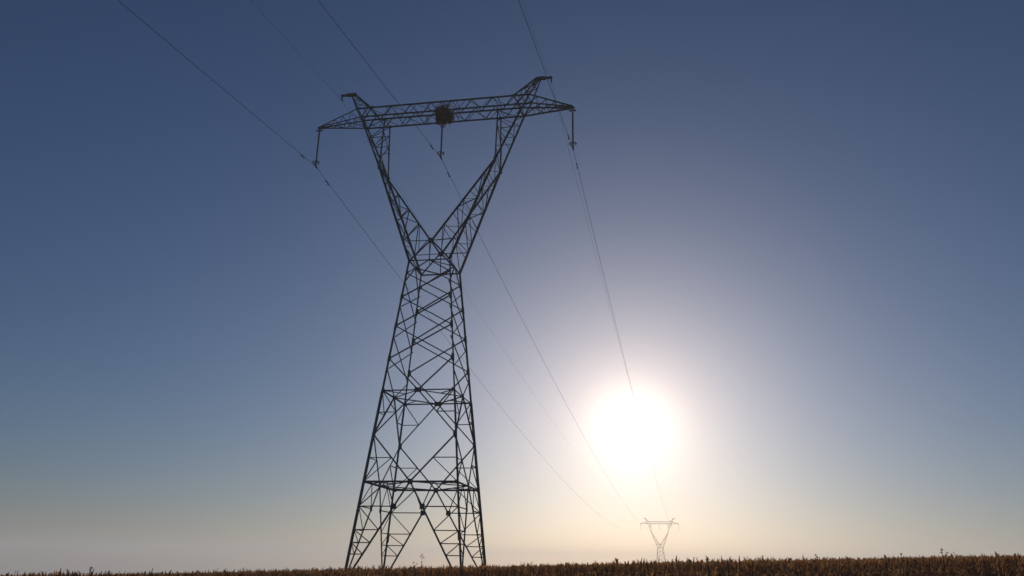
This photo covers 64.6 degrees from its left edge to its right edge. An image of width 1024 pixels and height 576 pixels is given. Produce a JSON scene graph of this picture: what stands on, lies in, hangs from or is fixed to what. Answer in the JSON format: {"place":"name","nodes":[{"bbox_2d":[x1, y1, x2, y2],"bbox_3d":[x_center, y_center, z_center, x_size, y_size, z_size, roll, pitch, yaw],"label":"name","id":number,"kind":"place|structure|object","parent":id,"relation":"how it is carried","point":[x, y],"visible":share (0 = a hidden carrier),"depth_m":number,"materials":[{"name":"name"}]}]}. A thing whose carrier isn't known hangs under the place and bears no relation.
{"place":"outdoors","nodes":[
{"label":"outdoors","id":0,"kind":"place"},
{"bbox_2d":[0,0,1023,575],"label":"sky","id":1,"kind":"structure","parent":0,"point":[806,217],"materials":[{"name":"blue"}]},
{"bbox_3d":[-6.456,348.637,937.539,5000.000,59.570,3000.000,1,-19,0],"label":"ground","id":2,"kind":"structure","parent":0,"visible":0},
{"bbox_2d":[318,76,574,572],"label":"transmission tower","id":3,"kind":"structure","parent":2,"relation":"on","point":[383,174],"depth_m":62.75,"materials":[{"name":"metal"}]},
{"bbox_2d":[312,129,322,168],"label":"insulator string","id":4,"kind":"object","parent":3,"relation":"hanging from","point":[316,161],"visible":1,"depth_m":69.46,"materials":[{"name":"metal"}]},
{"bbox_2d":[118,0,630,531],"bbox_3d":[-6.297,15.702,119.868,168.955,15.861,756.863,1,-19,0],"label":"power line","id":5,"kind":"object","parent":4,"relation":"hanging from","point":[320,172],"visible":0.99,"depth_m":65.79,"materials":[{"name":"metal"}]},
{"bbox_2d":[253,3,626,510],"bbox_3d":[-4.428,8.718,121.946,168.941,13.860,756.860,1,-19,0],"label":"earth wire","id":6,"kind":"object","parent":3,"relation":"attached to","point":[397,187],"visible":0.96,"depth_m":76.55,"materials":[{"name":"metal"}]},
{"bbox_2d":[437,121,444,159],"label":"insulator string","id":7,"kind":"object","parent":3,"relation":"hanging from","point":[440,153],"visible":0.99,"depth_m":67.53,"materials":[{"name":"metal"}]},
{"bbox_2d":[318,0,659,531],"bbox_3d":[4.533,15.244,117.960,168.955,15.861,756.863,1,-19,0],"label":"power line","id":8,"kind":"object","parent":7,"relation":"hanging from","point":[461,199],"visible":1,"depth_m":66.58,"materials":[{"name":"metal"}]},
{"bbox_2d":[434,103,454,127],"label":"bird nest","id":9,"kind":"object","parent":3,"relation":"on","point":[441,116],"visible":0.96,"depth_m":67.97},
{"bbox_2d":[569,108,576,150],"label":"insulator string","id":10,"kind":"object","parent":3,"relation":"hanging from","point":[573,142],"visible":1,"depth_m":65.69,"materials":[{"name":"metal"}]},
{"bbox_2d":[518,0,666,513],"bbox_3d":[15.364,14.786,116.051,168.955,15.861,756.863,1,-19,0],"label":"power line","id":11,"kind":"object","parent":10,"relation":"hanging from","point":[583,192],"visible":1,"depth_m":69.05,"materials":[{"name":"metal"}]},
{"bbox_2d":[523,4,661,491],"bbox_3d":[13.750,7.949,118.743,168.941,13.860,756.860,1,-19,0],"label":"earth wire","id":12,"kind":"object","parent":3,"relation":"attached to","point":[581,199],"visible":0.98,"depth_m":81.87,"materials":[{"name":"metal"}]},
{"bbox_2d":[0,551,1023,575],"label":"dry crop","id":13,"kind":"object","parent":2,"relation":"on","point":[988,565],"visible":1,"depth_m":29.34,"materials":[{"name":"brown plant"}]},
{"bbox_2d":[641,518,677,560],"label":"transmission tower","id":14,"kind":"structure","parent":2,"relation":"on","point":[654,536],"depth_m":474.23,"materials":[{"name":"metal"}]}
]}

